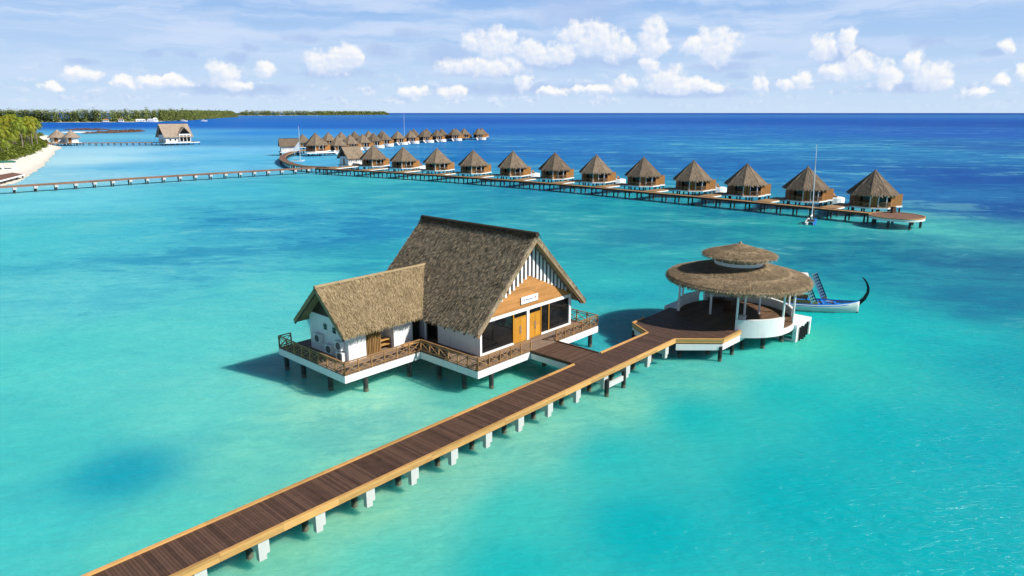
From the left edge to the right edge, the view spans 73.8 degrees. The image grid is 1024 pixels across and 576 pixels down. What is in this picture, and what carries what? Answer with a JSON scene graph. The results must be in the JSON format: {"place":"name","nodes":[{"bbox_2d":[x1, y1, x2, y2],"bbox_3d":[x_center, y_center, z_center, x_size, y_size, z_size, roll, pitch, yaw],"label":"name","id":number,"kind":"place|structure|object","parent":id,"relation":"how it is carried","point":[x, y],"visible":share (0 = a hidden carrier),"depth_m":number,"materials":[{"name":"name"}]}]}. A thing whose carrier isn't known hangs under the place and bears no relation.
{"place":"outdoors","nodes":[
{"label":"outdoors","id":0,"kind":"place"},
{"bbox_2d":[0,135,61,185],"bbox_3d":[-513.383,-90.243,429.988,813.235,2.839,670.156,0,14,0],"label":"beach","id":1,"kind":"structure","parent":0,"point":[27,165],"depth_m":270.66,"materials":[{"name":"white sand"}]},
{"bbox_2d":[0,129,9,149],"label":"palm tree","id":2,"kind":"object","parent":1,"relation":"on","point":[2,132],"visible":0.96,"depth_m":293.19,"materials":[{"name":"green plant"}]},
{"bbox_2d":[0,138,13,148],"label":"palm tree","id":3,"kind":"object","parent":1,"relation":"on","point":[4,142],"visible":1,"depth_m":268.06,"materials":[{"name":"green plant"}]},
{"bbox_2d":[0,160,15,169],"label":"beach shelter","id":4,"kind":"object","parent":1,"relation":"on","point":[7,161],"visible":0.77,"depth_m":240.41,"materials":[{"name":"white fabric"}]},
{"bbox_2d":[1,118,16,142],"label":"palm tree","id":5,"kind":"object","parent":1,"relation":"on","point":[5,122],"visible":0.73,"depth_m":348.43,"materials":[{"name":"green plant"}]},
{"bbox_2d":[2,115,15,119],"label":"palm tree","id":6,"kind":"object","parent":1,"relation":"on","point":[6,116],"visible":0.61,"depth_m":427.30,"materials":[{"name":"green plant"}]},
{"bbox_2d":[0,130,19,141],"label":"palm tree","id":7,"kind":"object","parent":1,"relation":"on","point":[11,135],"visible":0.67,"depth_m":309.80,"materials":[{"name":"green plant"}]},
{"bbox_2d":[6,127,15,144],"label":"palm tree","id":8,"kind":"object","parent":1,"relation":"on","point":[10,129],"visible":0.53,"depth_m":340.15,"materials":[{"name":"green plant"}]},
{"bbox_2d":[9,117,22,121],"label":"palm tree","id":9,"kind":"object","parent":1,"relation":"on","point":[18,118],"visible":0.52,"depth_m":409.91,"materials":[{"name":"green plant"}]},
{"bbox_2d":[9,121,23,143],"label":"palm tree","id":10,"kind":"object","parent":1,"relation":"on","point":[13,123],"visible":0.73,"depth_m":344.42,"materials":[{"name":"green plant"}]},
{"bbox_2d":[12,123,27,146],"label":"palm tree","id":11,"kind":"object","parent":1,"relation":"on","point":[21,128],"visible":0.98,"depth_m":330.79,"materials":[{"name":"green plant"}]},
{"bbox_2d":[0,132,47,160],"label":"undergrowth","id":12,"kind":"object","parent":1,"relation":"on","point":[14,150],"visible":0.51,"depth_m":328.46,"materials":[{"name":"green plant"}]},
{"bbox_2d":[23,118,33,121],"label":"palm tree","id":13,"kind":"object","parent":1,"relation":"on","point":[29,119],"visible":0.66,"depth_m":428.29,"materials":[{"name":"green plant"}]},
{"bbox_2d":[22,122,36,144],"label":"palm tree","id":14,"kind":"object","parent":1,"relation":"on","point":[31,127],"visible":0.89,"depth_m":349.28,"materials":[{"name":"green plant"}]},
{"bbox_2d":[32,120,41,143],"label":"palm tree","id":15,"kind":"object","parent":1,"relation":"on","point":[38,123],"visible":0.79,"depth_m":375.74,"materials":[{"name":"green plant"}]},
{"bbox_2d":[47,130,67,145],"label":"beach hut","id":16,"kind":"object","parent":1,"relation":"on","point":[55,136],"visible":0.85,"depth_m":429.60,"materials":[{"name":"brown plant"}]},
{"bbox_2d":[0,113,1023,575],"bbox_3d":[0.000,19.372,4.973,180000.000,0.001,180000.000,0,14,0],"label":"water","id":17,"kind":"structure","parent":0,"point":[152,391],"depth_m":54.68,"materials":[{"name":"teal liquid"}]},
{"bbox_2d":[0,173,23,182],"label":"beach pier","id":18,"kind":"structure","parent":17,"relation":"in","point":[7,176],"depth_m":206.65,"materials":[{"name":"wood"}]},
{"bbox_2d":[62,130,81,145],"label":"beach hut","id":19,"kind":"object","parent":17,"relation":"in","point":[70,136],"visible":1,"depth_m":427.71,"materials":[{"name":"beige plant"}]},
{"bbox_2d":[65,128,109,129],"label":"breakwater","id":20,"kind":"object","parent":17,"relation":"in","point":[87,129],"visible":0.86,"depth_m":812.99,"materials":[{"name":"stone"}]},
{"bbox_2d":[47,142,154,145],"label":"beach walkway","id":21,"kind":"structure","parent":17,"relation":"in","point":[102,143],"depth_m":427.85,"materials":[{"name":"brown wood"}]},
{"bbox_2d":[43,120,180,121],"bbox_3d":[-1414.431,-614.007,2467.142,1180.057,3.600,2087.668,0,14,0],"label":"island","id":22,"kind":"structure","parent":17,"relation":"on","point":[102,121],"depth_m":1510.96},
{"bbox_2d":[0,107,237,121],"bbox_3d":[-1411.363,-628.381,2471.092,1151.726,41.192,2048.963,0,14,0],"label":"forest","id":23,"kind":"object","parent":22,"relation":"on","point":[169,115],"visible":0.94,"depth_m":1547.64,"materials":[{"name":"green plant"}]},
{"bbox_2d":[81,129,143,133],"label":"breakwater","id":24,"kind":"object","parent":17,"relation":"in","point":[123,131],"visible":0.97,"depth_m":701.88,"materials":[{"name":"stone"}]},
{"bbox_2d":[0,167,316,193],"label":"lagoon walkway","id":25,"kind":"structure","parent":17,"relation":"in","point":[74,183],"depth_m":197.45,"materials":[{"name":"brown wood"}]},
{"bbox_2d":[155,123,199,145],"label":"jetty house","id":26,"kind":"structure","parent":17,"relation":"in","point":[173,133],"depth_m":433.83,"materials":[{"name":"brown wood"}]},
{"bbox_2d":[278,138,298,154],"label":"lagoon house","id":27,"kind":"structure","parent":17,"relation":"in","point":[285,145],"depth_m":328.92,"materials":[{"name":"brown wood"}]},
{"bbox_2d":[291,126,304,161],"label":"sail boat","id":28,"kind":"object","parent":17,"relation":"on","point":[296,147],"visible":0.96,"depth_m":288.49,"materials":[{"name":"fabric"}]},
{"bbox_2d":[298,134,307,148],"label":"thatched villa","id":29,"kind":"object","parent":17,"relation":"in","point":[302,139],"visible":0.54,"depth_m":374.22,"materials":[{"name":"brown plant"}]},
{"bbox_2d":[304,133,338,155],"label":"thatched villa","id":30,"kind":"object","parent":17,"relation":"in","point":[315,143],"visible":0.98,"depth_m":325.99,"materials":[{"name":"brown plant"}]},
{"bbox_2d":[322,132,333,143],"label":"thatched villa","id":31,"kind":"object","parent":17,"relation":"in","point":[328,137],"visible":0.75,"depth_m":398.87,"materials":[{"name":"brown plant"}]},
{"bbox_2d":[329,136,348,153],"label":"thatched villa","id":32,"kind":"object","parent":17,"relation":"in","point":[336,143],"visible":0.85,"depth_m":340.21,"materials":[{"name":"brown plant"}]},
{"bbox_2d":[337,132,346,140],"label":"thatched villa","id":33,"kind":"object","parent":17,"relation":"in","point":[341,136],"visible":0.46,"depth_m":409.49,"materials":[{"name":"brown plant"}]},
{"bbox_2d":[337,146,363,169],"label":"service house","id":34,"kind":"structure","parent":17,"relation":"on","point":[349,155],"depth_m":245.69,"materials":[{"name":"beige plant"}]},
{"bbox_2d":[343,134,361,149],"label":"thatched villa","id":35,"kind":"object","parent":17,"relation":"in","point":[349,140],"visible":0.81,"depth_m":357.98,"materials":[{"name":"brown plant"}]},
{"bbox_2d":[351,131,359,139],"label":"thatched villa","id":36,"kind":"object","parent":17,"relation":"in","point":[355,135],"visible":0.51,"depth_m":423.65,"materials":[{"name":"brown plant"}]},
{"bbox_2d":[327,145,389,172],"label":"thatched villa","id":37,"kind":"object","parent":17,"relation":"in","point":[372,156],"visible":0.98,"depth_m":239.87,"materials":[{"name":"brown plant"}]},
{"bbox_2d":[356,134,372,150],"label":"thatched villa","id":38,"kind":"object","parent":17,"relation":"in","point":[365,142],"visible":0.87,"depth_m":374.37,"materials":[{"name":"brown plant"}]},
{"bbox_2d":[364,130,371,137],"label":"thatched villa","id":39,"kind":"object","parent":17,"relation":"in","point":[368,134],"visible":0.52,"depth_m":438.90,"materials":[{"name":"brown plant"}]},
{"bbox_2d":[279,137,472,172],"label":"curved walkway","id":40,"kind":"structure","parent":17,"relation":"on","point":[283,158],"depth_m":263.89,"materials":[{"name":"brown wood"}]},
{"bbox_2d":[368,132,384,147],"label":"thatched villa","id":41,"kind":"object","parent":17,"relation":"in","point":[376,140],"visible":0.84,"depth_m":394.11,"materials":[{"name":"brown plant"}]},
{"bbox_2d":[379,132,393,146],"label":"thatched villa","id":42,"kind":"object","parent":17,"relation":"in","point":[387,139],"visible":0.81,"depth_m":412.73,"materials":[{"name":"brown plant"}]},
{"bbox_2d":[362,147,424,174],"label":"thatched villa","id":43,"kind":"object","parent":17,"relation":"in","point":[402,158],"visible":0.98,"depth_m":232.21,"materials":[{"name":"brown plant"}]},
{"bbox_2d":[391,131,407,144],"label":"thatched villa","id":44,"kind":"object","parent":17,"relation":"in","point":[397,137],"visible":0.98,"depth_m":434.67,"materials":[{"name":"brown plant"}]},
{"bbox_2d":[404,130,418,143],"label":"thatched villa","id":45,"kind":"object","parent":17,"relation":"in","point":[411,137],"visible":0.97,"depth_m":450.80,"materials":[{"name":"brown plant"}]},
{"bbox_2d":[81,307,746,575],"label":"plank jetty","id":46,"kind":"object","parent":17,"relation":"in","point":[248,529],"visible":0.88,"depth_m":37.62,"materials":[{"name":"brown wood"}]},
{"bbox_2d":[396,148,454,174],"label":"thatched villa","id":47,"kind":"object","parent":17,"relation":"in","point":[436,159],"visible":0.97,"depth_m":222.98,"materials":[{"name":"brown plant"}]},
{"bbox_2d":[417,130,433,142],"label":"thatched villa","id":48,"kind":"object","parent":17,"relation":"in","point":[424,136],"visible":0.98,"depth_m":465.96,"materials":[{"name":"brown plant"}]},
{"bbox_2d":[278,215,597,391],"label":"thatched house","id":49,"kind":"structure","parent":17,"relation":"in","point":[449,293],"depth_m":53.92,"materials":[{"name":"brown wood"}]},
{"bbox_2d":[313,332,323,343],"bbox_3d":[-15.054,3.877,53.040,0.840,0.710,0.432,13,19,41],"label":"air conditioner","id":50,"kind":"object","parent":49,"relation":"attached to","point":[318,337],"visible":1,"depth_m":52.83,"materials":[{"name":"grey metal"}]},
{"bbox_2d":[323,322,327,330],"bbox_3d":[-14.329,2.962,52.400,0.600,0.600,0.055,13,19,41],"label":"window","id":51,"kind":"structure","parent":49,"relation":"in","point":[325,326],"depth_m":52.36,"materials":[{"name":"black glass"}]},
{"bbox_2d":[324,343,334,354],"bbox_3d":[-13.946,4.661,52.198,0.840,0.710,0.432,13,19,41],"label":"air conditioner","id":52,"kind":"object","parent":49,"relation":"attached to","point":[329,348],"visible":0.99,"depth_m":52.01,"materials":[{"name":"grey metal"}]},
{"bbox_2d":[332,326,336,334],"bbox_3d":[-13.442,3.212,51.630,0.600,0.600,0.055,13,19,41],"label":"window","id":53,"kind":"structure","parent":49,"relation":"in","point":[334,331],"depth_m":51.63,"materials":[{"name":"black glass"}]},
{"bbox_2d":[334,340,344,351],"bbox_3d":[-12.948,4.325,51.173,0.840,0.710,0.432,13,19,41],"label":"air conditioner","id":54,"kind":"object","parent":49,"relation":"attached to","point":[339,345],"visible":1,"depth_m":50.97,"materials":[{"name":"grey metal"}]},
{"bbox_2d":[335,350,345,361],"bbox_3d":[-12.874,5.136,51.311,0.840,0.710,0.432,13,19,41],"label":"air conditioner","id":55,"kind":"object","parent":49,"relation":"on","point":[341,356],"visible":0.86,"depth_m":51.08,"materials":[{"name":"grey metal"}]},
{"bbox_2d":[381,336,390,347],"bbox_3d":[-10.232,4.401,54.037,0.700,0.800,1.000,13,19,41],"label":"console shelf","id":56,"kind":"object","parent":49,"relation":"on","point":[386,342],"visible":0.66,"depth_m":54.10,"materials":[{"name":"orange wood"}]},
{"bbox_2d":[400,339,422,350],"bbox_3d":[-7.936,4.531,54.214,0.515,0.460,1.900,13,19,41],"label":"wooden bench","id":57,"kind":"object","parent":49,"relation":"on","point":[410,343],"visible":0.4,"depth_m":54.00,"materials":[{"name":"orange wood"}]},
{"bbox_2d":[482,315,511,352],"bbox_3d":[-1.165,3.583,53.443,0.040,2.360,3.530,13,19,41],"label":"window pane","id":58,"kind":"structure","parent":49,"relation":"in","point":[498,333],"depth_m":53.44,"materials":[{"name":"black glass"}]},
{"bbox_2d":[514,318,519,343],"bbox_3d":[0.404,3.471,55.065,0.135,2.050,0.755,13,19,41],"label":"door","id":59,"kind":"structure","parent":49,"relation":"in","point":[517,321],"depth_m":55.06,"materials":[{"name":"brown wood"}]},
{"bbox_2d":[514,311,525,317],"bbox_3d":[0.600,2.138,55.070,0.040,0.370,1.530,13,19,41],"label":"window pane","id":60,"kind":"structure","parent":49,"relation":"in","point":[522,313],"depth_m":55.08,"materials":[{"name":"black glass"}]},
{"bbox_2d":[520,316,525,341],"bbox_3d":[0.922,3.328,55.622,0.135,2.050,0.755,13,19,41],"label":"door","id":61,"kind":"structure","parent":49,"relation":"in","point":[523,319],"depth_m":55.59,"materials":[{"name":"brown wood"}]},
{"bbox_2d":[521,293,537,304],"bbox_3d":[1.420,0.873,55.392,0.108,0.580,2.080,13,19,41],"label":"name sign","id":62,"kind":"object","parent":49,"relation":"attached to","point":[529,298],"visible":1,"depth_m":55.32,"materials":[{"name":"white wood"}]},
{"bbox_2d":[529,313,534,337],"bbox_3d":[1.636,3.133,56.381,0.135,2.050,0.715,13,19,41],"label":"door","id":63,"kind":"structure","parent":49,"relation":"in","point":[532,316],"depth_m":56.38,"materials":[{"name":"brown wood"}]},
{"bbox_2d":[529,307,539,313],"bbox_3d":[1.827,1.803,56.373,0.040,0.370,1.450,13,19,41],"label":"window pane","id":64,"kind":"structure","parent":49,"relation":"in","point":[537,308],"depth_m":56.37,"materials":[{"name":"black glass"}]},
{"bbox_2d":[534,312,539,336],"bbox_3d":[2.132,2.999,56.900,0.135,2.050,0.715,13,19,41],"label":"door","id":65,"kind":"structure","parent":49,"relation":"in","point":[537,315],"depth_m":56.90,"materials":[{"name":"brown wood"}]},
{"bbox_2d":[541,304,547,331],"bbox_3d":[2.696,2.530,57.543,0.040,2.360,0.950,13,19,41],"label":"window pane","id":66,"kind":"structure","parent":49,"relation":"in","point":[544,312],"depth_m":57.57,"materials":[{"name":"black glass"}]},
{"bbox_2d":[549,298,567,328],"bbox_3d":[3.997,2.175,58.924,0.040,2.360,2.690,13,19,41],"label":"window pane","id":67,"kind":"structure","parent":49,"relation":"in","point":[558,310],"depth_m":58.92,"materials":[{"name":"black glass"}]},
{"bbox_2d":[431,130,445,141],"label":"thatched villa","id":68,"kind":"object","parent":17,"relation":"in","point":[437,135],"visible":0.95,"depth_m":479.76,"materials":[{"name":"brown plant"}]},
{"bbox_2d":[439,128,448,140],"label":"thatched villa","id":69,"kind":"object","parent":17,"relation":"in","point":[443,133],"visible":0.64,"depth_m":500.62,"materials":[{"name":"brown plant"}]},
{"bbox_2d":[448,128,461,140],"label":"thatched villa","id":70,"kind":"object","parent":17,"relation":"in","point":[454,134],"visible":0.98,"depth_m":497.08,"materials":[{"name":"brown plant"}]},
{"bbox_2d":[439,150,491,179],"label":"thatched villa","id":71,"kind":"object","parent":17,"relation":"in","point":[472,162],"visible":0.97,"depth_m":212.31,"materials":[{"name":"brown plant"}]},
{"bbox_2d":[460,129,471,139],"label":"thatched villa","id":72,"kind":"object","parent":17,"relation":"in","point":[465,133],"visible":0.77,"depth_m":515.95,"materials":[{"name":"brown plant"}]},
{"bbox_2d":[472,128,485,139],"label":"thatched villa","id":73,"kind":"object","parent":17,"relation":"in","point":[478,134],"visible":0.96,"depth_m":515.70,"materials":[{"name":"brown plant"}]},
{"bbox_2d":[480,128,488,138],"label":"thatched villa","id":74,"kind":"object","parent":17,"relation":"in","point":[485,132],"visible":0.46,"depth_m":531.36,"materials":[{"name":"brown plant"}]},
{"bbox_2d":[472,150,539,180],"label":"thatched villa","id":75,"kind":"object","parent":17,"relation":"in","point":[512,164],"visible":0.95,"depth_m":203.11,"materials":[{"name":"brown plant"}]},
{"bbox_2d":[513,152,573,185],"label":"thatched villa","id":76,"kind":"object","parent":17,"relation":"in","point":[555,166],"visible":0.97,"depth_m":194.03,"materials":[{"name":"brown plant"}]},
{"bbox_2d":[548,171,552,177],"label":"window","id":77,"kind":"structure","parent":76,"relation":"in","point":[550,173],"depth_m":194.13,"materials":[{"name":"black glass"}]},
{"bbox_2d":[558,171,562,177],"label":"window","id":78,"kind":"structure","parent":76,"relation":"in","point":[560,173],"depth_m":193.87,"materials":[{"name":"black glass"}]},
{"bbox_2d":[551,154,625,188],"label":"thatched villa","id":79,"kind":"object","parent":17,"relation":"in","point":[596,169],"visible":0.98,"depth_m":185.06,"materials":[{"name":"brown plant"}]},
{"bbox_2d":[588,174,592,181],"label":"window","id":80,"kind":"structure","parent":79,"relation":"in","point":[589,175],"depth_m":185.03,"materials":[{"name":"black glass"}]},
{"bbox_2d":[593,174,597,181],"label":"door","id":81,"kind":"structure","parent":79,"relation":"in","point":[595,177],"depth_m":184.07,"materials":[{"name":"brown wood"}]},
{"bbox_2d":[315,168,925,229],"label":"villa walkway","id":82,"kind":"structure","parent":17,"relation":"in","point":[910,218],"depth_m":152.76,"materials":[{"name":"brown wood"}]},
{"bbox_2d":[598,157,664,193],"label":"thatched villa","id":83,"kind":"object","parent":17,"relation":"in","point":[643,172],"visible":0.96,"depth_m":175.47,"materials":[{"name":"brown wood"}]},
{"bbox_2d":[634,177,639,184],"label":"window","id":84,"kind":"structure","parent":83,"relation":"in","point":[637,179],"depth_m":175.68,"materials":[{"name":"black glass"}]},
{"bbox_2d":[640,177,645,185],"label":"door","id":85,"kind":"structure","parent":83,"relation":"in","point":[642,180],"depth_m":174.65,"materials":[{"name":"brown wood"}]},
{"bbox_2d":[646,177,650,184],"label":"window","id":86,"kind":"structure","parent":83,"relation":"in","point":[647,179],"depth_m":174.91,"materials":[{"name":"black glass"}]},
{"bbox_2d":[645,160,726,197],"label":"thatched villa","id":87,"kind":"object","parent":17,"relation":"in","point":[693,177],"visible":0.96,"depth_m":165.35,"materials":[{"name":"brown wood"}]},
{"bbox_2d":[683,181,688,189],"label":"window","id":88,"kind":"structure","parent":87,"relation":"in","point":[685,183],"depth_m":165.58,"materials":[{"name":"black glass"}]},
{"bbox_2d":[689,182,694,189],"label":"door","id":89,"kind":"structure","parent":87,"relation":"in","point":[691,188],"depth_m":164.47,"materials":[{"name":"brown wood"}]},
{"bbox_2d":[699,163,770,203],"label":"thatched villa","id":90,"kind":"object","parent":17,"relation":"in","point":[747,180],"visible":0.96,"depth_m":155.18,"materials":[{"name":"brown wood"}]},
{"bbox_2d":[736,186,742,194],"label":"window","id":91,"kind":"structure","parent":90,"relation":"in","point":[740,188],"depth_m":155.49,"materials":[{"name":"black glass"}]},
{"bbox_2d":[744,186,749,194],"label":"door","id":92,"kind":"structure","parent":90,"relation":"in","point":[746,188],"depth_m":154.28,"materials":[{"name":"brown wood"}]},
{"bbox_2d":[750,186,756,194],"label":"window","id":93,"kind":"structure","parent":90,"relation":"in","point":[752,189],"depth_m":154.47,"materials":[{"name":"black glass"}]},
{"bbox_2d":[664,241,814,348],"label":"round pavilion","id":94,"kind":"structure","parent":17,"relation":"in","point":[734,281],"depth_m":60.43,"materials":[{"name":"brown wood"}]},
{"bbox_2d":[756,166,844,209],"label":"thatched villa","id":95,"kind":"object","parent":17,"relation":"in","point":[799,186],"visible":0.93,"depth_m":145.68,"materials":[{"name":"brown wood"}]},
{"bbox_2d":[795,191,802,199],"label":"window","id":96,"kind":"structure","parent":95,"relation":"in","point":[798,193],"depth_m":145.96,"materials":[{"name":"black glass"}]},
{"bbox_2d":[803,191,809,200],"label":"door","id":97,"kind":"structure","parent":95,"relation":"in","point":[807,193],"depth_m":144.69,"materials":[{"name":"brown wood"}]},
{"bbox_2d":[811,191,817,199],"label":"window","id":98,"kind":"structure","parent":95,"relation":"in","point":[812,191],"depth_m":144.72,"materials":[{"name":"black glass"}]},
{"bbox_2d":[805,144,816,224],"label":"sail boat","id":99,"kind":"object","parent":17,"relation":"on","point":[813,221],"visible":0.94,"depth_m":126.29,"materials":[{"name":"white paint"}]},
{"bbox_2d":[773,272,869,312],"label":"wooden boat","id":100,"kind":"object","parent":17,"relation":"on","point":[812,303],"visible":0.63,"depth_m":70.54,"materials":[{"name":"blue paint"}]},
{"bbox_2d":[822,169,902,216],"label":"thatched villa","id":101,"kind":"object","parent":17,"relation":"in","point":[876,190],"visible":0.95,"depth_m":135.59,"materials":[{"name":"brown wood"}]},
{"bbox_2d":[861,196,869,205],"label":"window","id":102,"kind":"structure","parent":101,"relation":"in","point":[864,199],"depth_m":136.05,"materials":[{"name":"black glass"}]},
{"bbox_2d":[870,197,877,206],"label":"door","id":103,"kind":"structure","parent":101,"relation":"in","point":[873,202],"depth_m":134.83,"materials":[{"name":"brown wood"}]},
{"bbox_2d":[878,197,885,206],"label":"window","id":104,"kind":"structure","parent":101,"relation":"in","point":[881,200],"depth_m":134.80,"materials":[{"name":"black glass"}]},
{"bbox_2d":[0,0,1023,112],"label":"sky","id":105,"kind":"structure","parent":0,"point":[389,56],"materials":[{"name":"blue"}]},
{"bbox_2d":[890,207,896,212],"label":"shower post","id":106,"kind":"object","parent":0,"point":[892,209],"visible":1,"depth_m":126.74,"materials":[{"name":"brown wood"}]},
{"bbox_3d":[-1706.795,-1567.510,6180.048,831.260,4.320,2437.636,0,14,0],"label":"distant island","id":107,"kind":"structure","parent":0,"visible":0},
{"bbox_2d":[237,110,389,115],"bbox_3d":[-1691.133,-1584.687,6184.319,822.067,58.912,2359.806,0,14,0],"label":"forest","id":108,"kind":"object","parent":107,"relation":"on","point":[268,112],"visible":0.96,"depth_m":5599.07,"materials":[{"name":"green plant"}]}
]}

